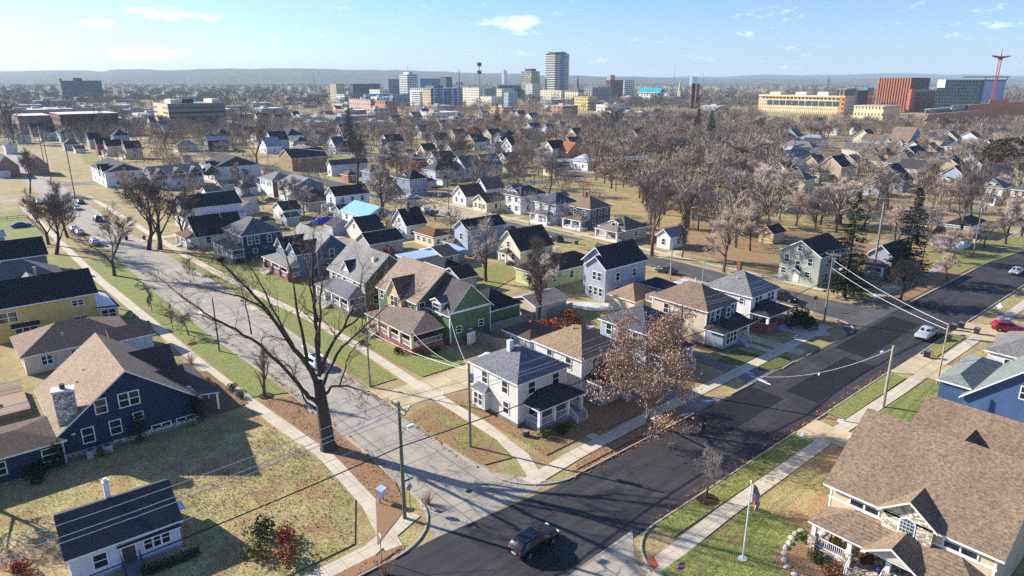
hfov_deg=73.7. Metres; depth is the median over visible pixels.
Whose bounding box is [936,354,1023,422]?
house
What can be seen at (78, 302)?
window
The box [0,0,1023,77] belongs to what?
sky
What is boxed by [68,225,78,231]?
parked car
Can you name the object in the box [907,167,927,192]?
bare tree
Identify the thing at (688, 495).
fallen leaves
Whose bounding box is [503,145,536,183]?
bare tree
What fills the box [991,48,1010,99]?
tower crane
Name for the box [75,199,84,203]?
parked car
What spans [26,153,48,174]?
house
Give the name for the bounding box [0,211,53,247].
lawn
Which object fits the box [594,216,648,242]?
house
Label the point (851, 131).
house
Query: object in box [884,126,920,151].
house
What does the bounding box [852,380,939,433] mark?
lawn
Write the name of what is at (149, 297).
bare tree
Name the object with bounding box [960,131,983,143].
house
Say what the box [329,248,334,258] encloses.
window
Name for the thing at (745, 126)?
bare tree
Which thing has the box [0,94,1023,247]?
woodland
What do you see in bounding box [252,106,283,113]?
building
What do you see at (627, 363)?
oak tree
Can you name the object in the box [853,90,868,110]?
office block
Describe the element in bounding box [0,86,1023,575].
ground
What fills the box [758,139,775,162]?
bare tree
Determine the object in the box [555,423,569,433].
shrub
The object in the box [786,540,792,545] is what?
edging stone
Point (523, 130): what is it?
house
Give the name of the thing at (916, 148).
house
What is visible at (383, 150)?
bare tree
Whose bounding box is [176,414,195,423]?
window
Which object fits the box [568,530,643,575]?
intersection apron
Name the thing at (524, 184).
cross street
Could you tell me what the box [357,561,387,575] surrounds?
kerb
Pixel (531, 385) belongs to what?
window
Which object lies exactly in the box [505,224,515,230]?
parked car
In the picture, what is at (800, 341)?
kerb
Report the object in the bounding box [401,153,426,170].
house
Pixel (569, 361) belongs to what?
window
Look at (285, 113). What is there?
bare tree
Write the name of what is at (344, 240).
alley
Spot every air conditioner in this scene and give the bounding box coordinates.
[85,446,96,458]
[101,442,112,453]
[522,429,529,437]
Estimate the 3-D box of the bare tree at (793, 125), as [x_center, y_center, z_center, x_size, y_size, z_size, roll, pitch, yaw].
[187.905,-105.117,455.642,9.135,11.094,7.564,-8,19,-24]
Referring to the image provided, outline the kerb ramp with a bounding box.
[646,556,658,571]
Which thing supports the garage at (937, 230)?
on the ground at (798, 496)
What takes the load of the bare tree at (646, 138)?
on the ground at (798, 496)
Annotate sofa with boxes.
[828,534,841,551]
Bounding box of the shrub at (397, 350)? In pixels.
[393,346,402,354]
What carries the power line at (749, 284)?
attached to the utility pole at (832, 264)
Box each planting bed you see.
[196,371,247,418]
[774,542,843,575]
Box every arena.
[363,94,389,98]
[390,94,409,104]
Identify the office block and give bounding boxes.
[153,98,226,126]
[330,84,343,100]
[336,94,350,102]
[350,84,379,97]
[369,89,389,93]
[383,79,399,93]
[418,79,440,87]
[440,77,451,87]
[462,87,483,105]
[483,88,494,95]
[496,89,514,104]
[497,85,520,97]
[526,84,540,101]
[540,90,565,98]
[584,87,612,100]
[623,80,634,94]
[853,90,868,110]
[863,88,873,103]
[905,89,916,111]
[913,90,935,111]
[933,76,1007,107]
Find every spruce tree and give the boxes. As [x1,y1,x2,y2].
[339,108,354,151]
[492,103,500,123]
[693,108,702,127]
[705,110,716,138]
[815,191,875,298]
[883,188,933,283]
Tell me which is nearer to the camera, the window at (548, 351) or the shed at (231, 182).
the window at (548, 351)
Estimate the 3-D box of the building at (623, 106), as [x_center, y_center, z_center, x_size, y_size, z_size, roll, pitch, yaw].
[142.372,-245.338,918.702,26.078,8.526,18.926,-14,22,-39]
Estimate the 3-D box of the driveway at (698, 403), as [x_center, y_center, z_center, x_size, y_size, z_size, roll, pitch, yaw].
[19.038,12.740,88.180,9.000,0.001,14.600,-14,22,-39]
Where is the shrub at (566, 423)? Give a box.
[560,421,573,430]
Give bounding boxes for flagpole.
[738,481,759,561]
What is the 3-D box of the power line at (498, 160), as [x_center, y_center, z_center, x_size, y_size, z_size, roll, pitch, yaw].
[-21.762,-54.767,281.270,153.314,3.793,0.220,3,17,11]
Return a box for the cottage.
[53,477,185,575]
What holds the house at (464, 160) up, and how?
on the ground at (798, 496)
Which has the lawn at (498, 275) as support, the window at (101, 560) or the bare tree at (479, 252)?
the bare tree at (479, 252)
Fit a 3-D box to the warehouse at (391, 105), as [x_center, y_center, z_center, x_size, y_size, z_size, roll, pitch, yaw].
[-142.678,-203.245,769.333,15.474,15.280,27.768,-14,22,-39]
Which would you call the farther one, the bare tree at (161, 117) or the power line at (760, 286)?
the bare tree at (161, 117)
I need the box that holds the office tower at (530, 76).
[521,69,539,97]
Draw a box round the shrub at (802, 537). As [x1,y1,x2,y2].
[796,530,809,542]
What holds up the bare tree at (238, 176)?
on the ground at (798, 496)
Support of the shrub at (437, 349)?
on the ground at (798, 496)
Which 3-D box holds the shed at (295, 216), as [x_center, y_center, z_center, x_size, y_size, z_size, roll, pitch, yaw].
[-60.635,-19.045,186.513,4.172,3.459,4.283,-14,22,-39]
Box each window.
[0,311,18,324]
[0,460,7,475]
[14,325,37,334]
[40,354,53,365]
[40,447,59,462]
[71,299,84,306]
[72,314,88,318]
[80,426,95,444]
[91,550,109,570]
[93,397,108,414]
[101,308,116,315]
[108,418,122,435]
[117,389,140,408]
[132,410,143,420]
[143,532,171,550]
[151,420,171,431]
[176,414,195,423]
[206,236,211,242]
[247,237,252,244]
[254,236,259,243]
[267,234,271,241]
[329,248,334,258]
[373,295,378,304]
[380,290,383,298]
[390,294,397,305]
[419,302,424,309]
[456,325,461,333]
[473,390,482,406]
[478,318,483,326]
[481,369,487,384]
[501,379,507,394]
[503,400,508,414]
[528,380,535,394]
[528,407,535,415]
[546,348,552,356]
[552,371,559,383]
[565,356,571,370]
[569,270,573,277]
[588,285,592,293]
[592,271,596,279]
[592,356,603,369]
[593,286,597,295]
[597,272,601,281]
[598,288,602,296]
[605,322,611,335]
[615,272,619,280]
[632,267,636,276]
[663,302,669,313]
[710,311,714,321]
[715,308,720,319]
[725,330,736,344]
[726,306,730,317]
[731,303,734,313]
[739,297,744,304]
[752,314,758,321]
[780,266,786,272]
[784,253,789,261]
[794,260,800,268]
[797,245,802,250]
[804,271,810,277]
[807,258,813,266]
[849,497,879,517]
[942,538,979,561]
[1018,385,1023,399]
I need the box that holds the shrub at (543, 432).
[535,426,552,437]
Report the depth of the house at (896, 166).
255.69 m
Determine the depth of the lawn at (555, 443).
76.64 m
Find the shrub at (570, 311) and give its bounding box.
[560,307,576,317]
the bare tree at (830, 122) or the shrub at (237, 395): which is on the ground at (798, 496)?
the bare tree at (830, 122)
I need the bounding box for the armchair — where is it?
[857,552,874,564]
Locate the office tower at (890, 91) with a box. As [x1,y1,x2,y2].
[875,78,930,110]
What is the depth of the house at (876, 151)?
315.12 m
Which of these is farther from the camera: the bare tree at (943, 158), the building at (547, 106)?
the building at (547, 106)
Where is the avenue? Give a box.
[59,145,541,186]
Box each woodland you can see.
[0,82,1023,106]
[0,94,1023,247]
[565,92,1023,110]
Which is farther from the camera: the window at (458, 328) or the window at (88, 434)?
the window at (458, 328)
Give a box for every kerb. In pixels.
[20,176,360,447]
[21,153,368,391]
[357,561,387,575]
[360,448,427,558]
[405,205,812,311]
[429,202,865,304]
[443,443,476,466]
[486,471,576,484]
[576,413,693,474]
[640,524,660,575]
[653,431,795,525]
[730,383,752,394]
[779,337,812,355]
[814,315,853,332]
[815,372,886,419]
[903,243,1023,305]
[919,333,949,353]
[967,285,1023,321]
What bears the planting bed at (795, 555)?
on the lawn at (778, 532)
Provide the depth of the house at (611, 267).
123.07 m
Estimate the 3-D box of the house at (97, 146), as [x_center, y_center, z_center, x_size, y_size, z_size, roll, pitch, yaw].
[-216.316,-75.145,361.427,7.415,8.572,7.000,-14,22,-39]
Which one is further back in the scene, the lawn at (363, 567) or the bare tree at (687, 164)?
the bare tree at (687, 164)
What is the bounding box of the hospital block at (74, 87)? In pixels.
[57,78,103,98]
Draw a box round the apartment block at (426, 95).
[410,86,461,108]
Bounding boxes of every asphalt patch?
[686,386,783,437]
[786,357,873,402]
[834,316,919,357]
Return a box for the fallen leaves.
[173,344,886,575]
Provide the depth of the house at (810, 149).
339.81 m
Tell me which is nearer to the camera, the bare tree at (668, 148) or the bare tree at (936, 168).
the bare tree at (936, 168)
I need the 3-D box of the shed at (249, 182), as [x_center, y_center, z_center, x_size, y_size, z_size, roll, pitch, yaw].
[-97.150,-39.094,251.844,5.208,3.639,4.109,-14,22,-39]
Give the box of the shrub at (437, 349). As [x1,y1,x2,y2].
[431,346,440,352]
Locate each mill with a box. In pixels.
[10,113,51,133]
[49,111,119,134]
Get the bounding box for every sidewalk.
[20,205,403,550]
[86,196,545,481]
[305,511,419,575]
[430,199,849,296]
[523,324,831,485]
[641,300,1023,575]
[865,228,1020,301]
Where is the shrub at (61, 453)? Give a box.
[49,438,66,467]
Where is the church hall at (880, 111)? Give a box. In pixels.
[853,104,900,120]
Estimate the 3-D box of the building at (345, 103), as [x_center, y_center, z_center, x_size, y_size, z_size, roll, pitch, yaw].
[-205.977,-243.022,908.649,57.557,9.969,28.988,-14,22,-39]
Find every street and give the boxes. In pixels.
[0,151,551,537]
[0,196,43,202]
[188,149,900,334]
[345,140,945,225]
[363,251,1023,575]
[413,145,828,199]
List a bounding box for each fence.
[0,215,45,236]
[467,330,475,344]
[476,329,514,349]
[491,302,572,332]
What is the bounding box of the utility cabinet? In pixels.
[375,484,386,502]
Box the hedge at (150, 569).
[139,544,200,575]
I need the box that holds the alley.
[301,223,600,332]
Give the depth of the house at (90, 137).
388.50 m
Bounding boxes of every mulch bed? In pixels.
[258,392,272,398]
[696,493,718,505]
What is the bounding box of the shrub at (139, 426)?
[126,411,147,443]
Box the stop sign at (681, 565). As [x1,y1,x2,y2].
[677,561,685,575]
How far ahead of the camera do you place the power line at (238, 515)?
50.67 m
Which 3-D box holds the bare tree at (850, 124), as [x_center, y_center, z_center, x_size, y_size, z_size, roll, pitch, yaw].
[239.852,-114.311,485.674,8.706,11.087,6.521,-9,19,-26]
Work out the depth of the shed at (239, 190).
234.92 m
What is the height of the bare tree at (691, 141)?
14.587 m
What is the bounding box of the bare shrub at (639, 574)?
[625,563,655,575]
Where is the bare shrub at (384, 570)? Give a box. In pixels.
[372,557,394,575]
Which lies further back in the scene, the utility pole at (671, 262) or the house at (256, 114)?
the house at (256, 114)
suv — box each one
[301,353,326,368]
[507,523,558,560]
[990,319,1023,331]
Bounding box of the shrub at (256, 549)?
[239,537,268,561]
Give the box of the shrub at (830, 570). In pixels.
[820,559,843,575]
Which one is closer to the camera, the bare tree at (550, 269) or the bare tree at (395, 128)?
the bare tree at (550, 269)
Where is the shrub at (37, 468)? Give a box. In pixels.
[21,457,54,484]
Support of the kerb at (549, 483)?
on the residential street at (432, 466)
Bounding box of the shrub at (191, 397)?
[184,391,205,425]
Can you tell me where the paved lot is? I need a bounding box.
[422,204,490,219]
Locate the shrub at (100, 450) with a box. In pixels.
[92,445,111,457]
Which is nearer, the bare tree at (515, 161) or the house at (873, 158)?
the bare tree at (515, 161)
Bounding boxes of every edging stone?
[781,557,787,562]
[784,564,791,568]
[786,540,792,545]
[788,535,795,540]
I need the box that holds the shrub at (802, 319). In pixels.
[784,313,817,330]
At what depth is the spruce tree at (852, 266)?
121.66 m
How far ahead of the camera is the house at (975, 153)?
316.49 m
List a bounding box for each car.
[10,222,31,227]
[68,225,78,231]
[74,229,84,235]
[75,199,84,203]
[89,237,100,245]
[92,215,102,221]
[263,197,278,201]
[406,194,418,198]
[423,209,434,215]
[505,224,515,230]
[550,234,563,242]
[654,266,677,274]
[777,289,798,302]
[914,325,939,341]
[1008,266,1023,275]
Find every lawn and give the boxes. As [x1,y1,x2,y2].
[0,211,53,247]
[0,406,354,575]
[46,252,182,362]
[81,154,99,163]
[86,257,291,396]
[173,257,395,385]
[195,253,464,376]
[261,397,401,544]
[275,152,355,175]
[334,543,405,575]
[410,402,510,463]
[432,172,521,187]
[451,392,599,454]
[473,264,515,290]
[553,239,597,250]
[571,408,679,471]
[575,391,664,429]
[635,217,932,290]
[655,434,812,535]
[660,505,808,575]
[716,349,758,365]
[758,356,790,369]
[827,373,904,419]
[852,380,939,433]
[876,268,970,305]
[922,236,1023,272]
[922,334,964,356]
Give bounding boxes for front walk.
[138,235,175,240]
[247,301,281,310]
[586,433,599,439]
[748,344,773,352]
[788,329,799,334]
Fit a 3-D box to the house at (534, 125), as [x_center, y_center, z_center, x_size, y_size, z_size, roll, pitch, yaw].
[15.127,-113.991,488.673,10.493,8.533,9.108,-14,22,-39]
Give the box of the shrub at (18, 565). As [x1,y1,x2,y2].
[2,556,31,573]
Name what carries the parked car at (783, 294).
on the second street at (856, 317)
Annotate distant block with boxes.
[502,69,506,84]
[689,76,697,85]
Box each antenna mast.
[456,76,462,106]
[477,62,481,117]
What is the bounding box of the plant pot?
[876,567,882,574]
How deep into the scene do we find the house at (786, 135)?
400.16 m
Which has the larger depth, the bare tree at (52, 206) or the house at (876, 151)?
the house at (876, 151)
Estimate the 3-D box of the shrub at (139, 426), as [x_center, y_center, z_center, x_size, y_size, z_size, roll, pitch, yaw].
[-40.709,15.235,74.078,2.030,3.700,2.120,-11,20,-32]
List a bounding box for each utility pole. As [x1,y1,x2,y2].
[40,126,50,179]
[61,126,75,198]
[92,102,102,159]
[212,298,219,350]
[366,331,370,386]
[391,400,413,518]
[468,363,473,446]
[669,242,672,279]
[674,305,690,389]
[823,252,842,321]
[871,202,885,279]
[881,345,894,407]
[920,221,935,266]
[936,324,949,383]
[972,202,989,256]
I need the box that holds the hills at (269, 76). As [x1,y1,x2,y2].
[0,68,1023,85]
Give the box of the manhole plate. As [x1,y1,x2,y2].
[457,485,479,497]
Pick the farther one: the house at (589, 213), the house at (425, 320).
the house at (589, 213)
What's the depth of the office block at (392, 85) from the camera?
1446.42 m
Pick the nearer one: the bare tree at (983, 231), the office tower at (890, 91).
the bare tree at (983, 231)
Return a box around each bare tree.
[0,98,23,142]
[17,148,36,193]
[18,187,63,244]
[30,186,83,254]
[41,179,75,237]
[66,199,137,275]
[84,106,108,136]
[106,165,193,249]
[110,125,122,134]
[113,169,133,198]
[119,109,131,119]
[120,168,196,249]
[128,117,139,125]
[141,199,425,452]
[145,288,152,309]
[156,130,170,146]
[157,114,168,120]
[160,186,201,239]
[162,120,175,141]
[166,303,173,326]
[170,312,190,334]
[181,115,199,124]
[181,255,191,270]
[187,262,196,278]
[202,116,217,125]
[210,131,223,136]
[228,163,241,190]
[236,113,270,162]
[240,167,254,192]
[253,343,271,396]
[270,178,291,201]
[280,110,292,118]
[285,175,303,194]
[317,131,330,143]
[322,124,336,133]
[347,129,368,183]
[362,162,400,214]
[373,127,383,141]
[373,147,392,167]
[379,133,395,149]
[379,157,390,166]
[389,153,400,173]
[390,125,405,136]
[390,141,398,153]
[395,127,409,144]
[402,130,415,145]
[419,118,428,124]
[420,132,435,143]
[435,152,459,176]
[437,143,444,150]
[453,130,465,139]
[453,139,475,155]
[458,146,490,181]
[465,217,503,281]
[469,119,477,126]
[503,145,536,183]
[505,114,517,121]
[513,133,527,153]
[519,236,567,320]
[526,253,565,288]
[529,131,544,143]
[529,140,542,150]
[534,145,551,158]
[541,128,553,141]
[542,152,564,193]
[579,117,588,132]
[580,140,597,155]
[588,116,600,122]
[591,143,613,164]
[593,122,612,131]
[594,160,618,182]
[596,99,625,130]
[604,142,615,150]
[610,146,631,171]
[617,161,631,186]
[634,141,653,162]
[634,169,679,255]
[635,139,650,158]
[636,178,658,205]
[640,153,668,174]
[644,133,662,158]
[644,179,681,214]
[647,138,670,157]
[649,132,665,153]
[651,162,683,183]
[654,108,663,113]
[654,113,664,124]
[655,193,670,226]
[659,134,686,162]
[662,145,678,158]
[668,177,701,228]
[671,152,689,181]
[672,146,700,170]
[672,179,708,215]
[673,153,695,172]
[676,214,697,256]
[677,133,704,152]
[678,168,697,181]
[679,112,692,119]
[690,111,705,119]
[690,176,717,202]
[692,443,730,497]
[698,161,716,197]
[700,190,724,222]
[701,142,731,175]
[702,198,761,271]
[703,144,730,160]
[704,154,728,189]
[712,166,755,204]
[716,133,736,148]
[718,148,735,166]
[723,137,751,160]
[730,132,741,139]
[735,152,752,161]
[736,197,753,234]
[738,161,754,190]
[741,120,756,132]
[742,206,762,250]
[743,161,782,198]
[747,150,761,162]
[747,159,764,171]
[748,137,769,155]
[750,133,774,160]
[751,116,765,126]
[751,188,777,225]
[753,147,765,162]
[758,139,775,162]
[762,167,800,211]
[775,120,790,128]
[788,123,799,128]
[788,190,814,225]
[801,198,819,222]
[801,198,830,227]
[804,122,823,135]
[804,186,827,219]
[808,186,848,224]
[813,114,822,123]
[820,124,832,136]
[825,121,836,136]
[825,177,867,223]
[836,115,844,125]
[842,118,854,128]
[846,121,854,134]
[850,191,895,231]
[853,124,861,133]
[857,145,875,156]
[865,116,882,131]
[871,169,907,206]
[872,146,890,158]
[876,124,890,134]
[880,257,928,300]
[883,207,916,239]
[887,205,900,232]
[890,205,942,242]
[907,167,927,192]
[917,135,931,149]
[918,205,950,240]
[919,173,941,200]
[922,158,944,189]
[928,152,957,175]
[930,160,942,178]
[930,225,979,252]
[932,118,942,124]
[932,175,966,207]
[933,250,962,281]
[942,143,965,156]
[944,152,995,228]
[945,117,957,128]
[948,184,986,215]
[963,142,978,153]
[969,138,988,151]
[969,146,985,152]
[974,220,1003,248]
[979,126,994,139]
[982,161,998,165]
[988,174,1016,188]
[990,201,1023,243]
[998,156,1023,185]
[1001,194,1023,232]
[1010,208,1023,235]
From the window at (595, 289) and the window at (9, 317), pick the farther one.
the window at (595, 289)
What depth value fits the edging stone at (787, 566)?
55.39 m
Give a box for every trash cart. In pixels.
[923,349,931,357]
[949,322,957,330]
[958,321,965,328]
[973,326,980,333]
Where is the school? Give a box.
[758,88,855,113]
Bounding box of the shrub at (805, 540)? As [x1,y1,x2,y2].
[803,539,823,551]
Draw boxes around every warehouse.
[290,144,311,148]
[349,99,374,108]
[373,100,397,114]
[480,96,502,107]
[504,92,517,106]
[574,96,597,110]
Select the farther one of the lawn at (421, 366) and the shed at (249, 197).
the shed at (249, 197)
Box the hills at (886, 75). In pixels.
[624,73,1023,78]
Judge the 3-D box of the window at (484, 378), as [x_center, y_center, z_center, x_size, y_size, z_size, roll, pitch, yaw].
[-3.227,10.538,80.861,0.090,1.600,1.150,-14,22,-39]
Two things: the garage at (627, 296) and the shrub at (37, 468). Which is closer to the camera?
the shrub at (37, 468)
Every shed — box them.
[0,229,5,240]
[73,145,85,152]
[181,155,192,162]
[200,185,222,192]
[215,179,234,190]
[234,183,258,194]
[238,192,257,202]
[240,177,256,185]
[241,199,259,214]
[256,216,276,226]
[280,211,299,225]
[324,217,348,235]
[331,203,348,218]
[379,214,392,228]
[395,244,466,261]
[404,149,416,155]
[427,177,436,186]
[434,176,450,184]
[505,184,523,191]
[514,166,527,174]
[558,191,569,196]
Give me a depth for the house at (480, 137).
386.08 m
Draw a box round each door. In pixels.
[120,544,138,564]
[793,270,799,281]
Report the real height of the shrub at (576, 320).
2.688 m
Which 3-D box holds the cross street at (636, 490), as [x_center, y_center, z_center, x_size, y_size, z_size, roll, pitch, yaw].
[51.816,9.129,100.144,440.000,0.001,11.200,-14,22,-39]
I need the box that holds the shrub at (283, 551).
[273,536,301,567]
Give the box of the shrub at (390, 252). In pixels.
[379,246,399,258]
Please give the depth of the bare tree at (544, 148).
306.59 m
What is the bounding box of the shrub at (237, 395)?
[235,390,246,397]
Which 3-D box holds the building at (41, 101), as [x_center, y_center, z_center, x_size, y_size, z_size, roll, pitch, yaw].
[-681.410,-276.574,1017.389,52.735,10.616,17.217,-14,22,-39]
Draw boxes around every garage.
[271,200,301,218]
[345,214,385,238]
[419,244,459,262]
[424,256,461,269]
[445,264,478,287]
[501,320,558,348]
[512,287,568,320]
[606,282,653,310]
[638,277,677,290]
[643,290,660,307]
[757,223,786,243]
[887,152,903,158]
[931,226,973,249]
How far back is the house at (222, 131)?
413.20 m
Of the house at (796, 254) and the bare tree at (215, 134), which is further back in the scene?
the bare tree at (215, 134)
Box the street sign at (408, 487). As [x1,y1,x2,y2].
[405,474,412,507]
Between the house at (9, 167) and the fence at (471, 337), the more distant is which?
the house at (9, 167)
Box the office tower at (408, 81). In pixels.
[399,72,417,93]
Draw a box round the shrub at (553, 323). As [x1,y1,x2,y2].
[538,317,565,329]
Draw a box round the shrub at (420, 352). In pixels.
[417,349,427,356]
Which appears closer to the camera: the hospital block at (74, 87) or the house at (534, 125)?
the house at (534, 125)
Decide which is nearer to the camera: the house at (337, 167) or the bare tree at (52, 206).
the bare tree at (52, 206)
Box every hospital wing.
[922,107,950,127]
[923,110,985,131]
[950,104,971,111]
[967,99,1023,121]
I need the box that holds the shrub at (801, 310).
[790,304,812,326]
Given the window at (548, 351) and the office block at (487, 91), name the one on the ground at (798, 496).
the office block at (487, 91)
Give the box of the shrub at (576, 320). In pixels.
[561,313,587,326]
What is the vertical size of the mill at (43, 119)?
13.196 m
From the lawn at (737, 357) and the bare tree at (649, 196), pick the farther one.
the bare tree at (649, 196)
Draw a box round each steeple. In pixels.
[661,80,682,102]
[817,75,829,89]
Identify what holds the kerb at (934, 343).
on the ground at (798, 496)
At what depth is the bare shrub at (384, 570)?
54.54 m
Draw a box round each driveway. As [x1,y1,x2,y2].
[369,364,471,414]
[403,239,414,243]
[505,214,534,219]
[566,278,701,310]
[573,230,598,236]
[624,375,726,416]
[653,250,684,257]
[681,350,780,383]
[743,332,807,355]
[788,323,830,336]
[790,420,851,447]
[879,277,910,289]
[891,353,951,379]
[951,322,1007,341]
[972,234,993,242]
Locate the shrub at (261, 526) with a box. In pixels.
[243,514,275,541]
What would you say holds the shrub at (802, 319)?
on the ground at (798, 496)
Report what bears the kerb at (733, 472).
on the cross street at (636, 490)
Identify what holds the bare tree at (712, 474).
on the mulch bed at (701, 498)
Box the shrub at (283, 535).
[275,523,295,545]
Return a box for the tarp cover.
[309,216,332,225]
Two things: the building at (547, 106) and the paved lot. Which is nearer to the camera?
the paved lot
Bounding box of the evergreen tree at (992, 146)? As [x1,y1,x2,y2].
[980,137,1023,166]
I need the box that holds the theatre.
[564,88,584,100]
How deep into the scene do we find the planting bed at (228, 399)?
84.25 m
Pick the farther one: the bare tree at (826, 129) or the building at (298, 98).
the building at (298, 98)
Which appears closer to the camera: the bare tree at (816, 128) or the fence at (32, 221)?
the fence at (32, 221)
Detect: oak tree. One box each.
[466,126,481,136]
[583,303,706,452]
[592,151,615,175]
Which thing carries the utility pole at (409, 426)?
on the sidewalk at (371, 548)
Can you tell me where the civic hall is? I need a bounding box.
[637,88,665,97]
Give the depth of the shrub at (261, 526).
58.95 m
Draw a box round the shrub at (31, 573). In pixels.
[21,570,42,575]
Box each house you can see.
[0,153,20,177]
[0,236,48,263]
[0,259,61,280]
[0,267,119,343]
[0,333,219,483]
[1,124,16,136]
[2,140,18,153]
[10,316,155,374]
[15,132,30,143]
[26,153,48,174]
[28,123,42,136]
[37,126,56,140]
[55,128,74,141]
[61,138,78,150]
[74,131,87,142]
[86,132,100,148]
[90,158,143,187]
[94,137,110,154]
[101,139,121,156]
[111,129,129,142]
[118,140,142,158]
[142,163,217,188]
[147,117,156,124]
[157,120,173,126]
[173,211,240,249]
[174,140,197,151]
[174,190,247,228]
[200,153,260,182]
[203,136,228,151]
[211,216,283,262]
[214,129,232,144]
[240,127,254,138]
[253,113,269,124]
[258,172,287,196]
[258,223,346,281]
[259,137,281,153]
[265,131,289,148]
[277,174,323,200]
[278,147,327,170]
[280,128,303,145]
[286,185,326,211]
[289,136,309,146]
[309,134,326,144]
[315,241,397,315]
[320,183,369,215]
[326,157,368,175]
[327,136,346,152]
[340,170,359,182]
[340,200,393,220]
[354,228,404,252]
[360,165,390,182]
[360,256,522,354]
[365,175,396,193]
[380,134,403,151]
[389,115,400,123]
[390,201,427,238]
[396,169,427,194]
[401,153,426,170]
[409,111,422,117]
[412,226,450,246]
[414,124,429,137]
[417,143,436,156]
[419,108,428,111]
[421,161,453,178]
[425,150,455,165]
[428,132,449,148]
[437,120,449,129]
[442,214,506,255]
[443,143,463,156]
[443,161,462,178]
[448,129,465,139]
[451,181,485,205]
[455,155,482,177]
[465,133,487,149]
[467,339,587,431]
[471,192,504,212]
[476,176,504,194]
[477,153,501,175]
[482,128,501,142]
[486,142,500,153]
[493,132,511,141]
[495,224,554,264]
[496,136,513,141]
[499,152,517,167]
[501,137,523,151]
[504,185,546,214]
[511,127,526,132]
[512,132,529,136]
[513,250,584,287]
[514,111,524,119]
[524,112,538,122]
[524,122,541,129]
[528,192,576,225]
[531,324,638,405]
[541,124,557,136]
[542,140,562,157]
[543,162,567,175]
[558,141,581,158]
[561,191,611,230]
[564,136,582,147]
[566,127,584,136]
[570,154,598,170]
[581,239,648,302]
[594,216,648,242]
[597,304,695,376]
[637,113,651,124]
[649,277,754,348]
[655,225,688,249]
[704,261,792,334]
[732,161,759,180]
[769,161,796,180]
[771,130,795,143]
[776,148,809,161]
[778,139,819,154]
[778,232,845,286]
[785,170,815,194]
[786,158,807,171]
[788,128,803,138]
[791,146,813,152]
[799,134,828,147]
[799,153,814,159]
[802,137,826,150]
[805,154,825,170]
[805,167,829,181]
[807,394,1023,575]
[819,155,852,180]
[823,123,840,134]
[823,152,846,158]
[841,142,871,154]
[845,154,866,171]
[848,176,888,196]
[849,123,864,134]
[852,125,869,135]
[852,239,907,279]
[853,129,873,141]
[858,148,885,157]
[861,134,886,143]
[862,155,887,170]
[870,163,902,176]
[879,147,891,157]
[882,153,912,166]
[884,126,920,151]
[889,168,913,192]
[899,158,928,182]
[900,149,915,158]
[902,141,928,150]
[903,145,925,154]
[915,151,941,159]
[920,131,937,142]
[928,142,942,151]
[929,125,949,131]
[930,154,964,174]
[933,134,955,145]
[936,176,958,195]
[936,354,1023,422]
[938,165,970,182]
[940,141,952,149]
[943,131,961,141]
[943,215,986,233]
[944,141,966,157]
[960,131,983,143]
[964,152,979,162]
[970,159,985,174]
[973,172,1012,205]
[984,331,1023,363]
[985,166,1014,184]
[990,158,1011,166]
[992,127,1012,138]
[994,123,1010,129]
[1008,184,1023,207]
[1012,167,1023,187]
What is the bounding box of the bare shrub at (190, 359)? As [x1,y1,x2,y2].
[183,351,197,364]
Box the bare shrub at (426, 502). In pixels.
[418,491,436,504]
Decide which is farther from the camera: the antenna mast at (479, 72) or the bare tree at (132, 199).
the antenna mast at (479, 72)
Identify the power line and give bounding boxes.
[0,400,390,544]
[0,406,400,557]
[1,409,404,563]
[38,431,397,575]
[90,446,400,575]
[288,147,640,161]
[290,147,638,159]
[308,149,646,160]
[373,333,467,369]
[393,304,674,399]
[401,339,678,446]
[402,311,676,405]
[406,311,684,408]
[675,252,825,304]
[681,278,830,338]
[688,254,834,306]
[690,254,840,308]
[760,349,891,376]
[832,268,946,329]
[835,261,946,323]
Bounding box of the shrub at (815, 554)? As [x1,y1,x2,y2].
[806,547,830,563]
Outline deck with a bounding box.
[0,379,31,421]
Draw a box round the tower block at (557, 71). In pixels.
[545,52,569,89]
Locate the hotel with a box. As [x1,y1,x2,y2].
[606,75,623,97]
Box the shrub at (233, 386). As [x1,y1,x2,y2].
[226,383,237,391]
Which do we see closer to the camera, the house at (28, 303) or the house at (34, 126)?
the house at (28, 303)
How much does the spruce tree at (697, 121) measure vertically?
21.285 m
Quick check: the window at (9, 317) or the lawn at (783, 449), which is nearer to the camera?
the lawn at (783, 449)
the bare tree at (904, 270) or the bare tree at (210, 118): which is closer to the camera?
the bare tree at (904, 270)
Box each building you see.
[0,107,63,114]
[3,103,42,107]
[26,106,55,108]
[32,99,76,106]
[56,106,74,111]
[65,106,108,111]
[81,104,132,108]
[114,98,134,101]
[122,107,150,112]
[123,94,150,98]
[126,114,154,123]
[132,110,153,116]
[225,105,247,108]
[249,101,271,107]
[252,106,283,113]
[279,101,305,104]
[283,96,306,101]
[283,114,328,120]
[299,103,316,107]
[299,119,325,126]
[324,113,375,123]
[332,102,349,107]
[334,108,366,114]
[357,118,396,124]
[366,106,389,118]
[371,95,389,99]
[420,110,460,119]
[426,103,453,110]
[436,116,483,126]
[491,105,512,115]
[539,105,549,111]
[540,98,565,106]
[550,103,577,116]
[596,103,619,111]
[613,102,628,108]
[619,95,640,103]
[644,94,660,102]
[703,104,725,111]
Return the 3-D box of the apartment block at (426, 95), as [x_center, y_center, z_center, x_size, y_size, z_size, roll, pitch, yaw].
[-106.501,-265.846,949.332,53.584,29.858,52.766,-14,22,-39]

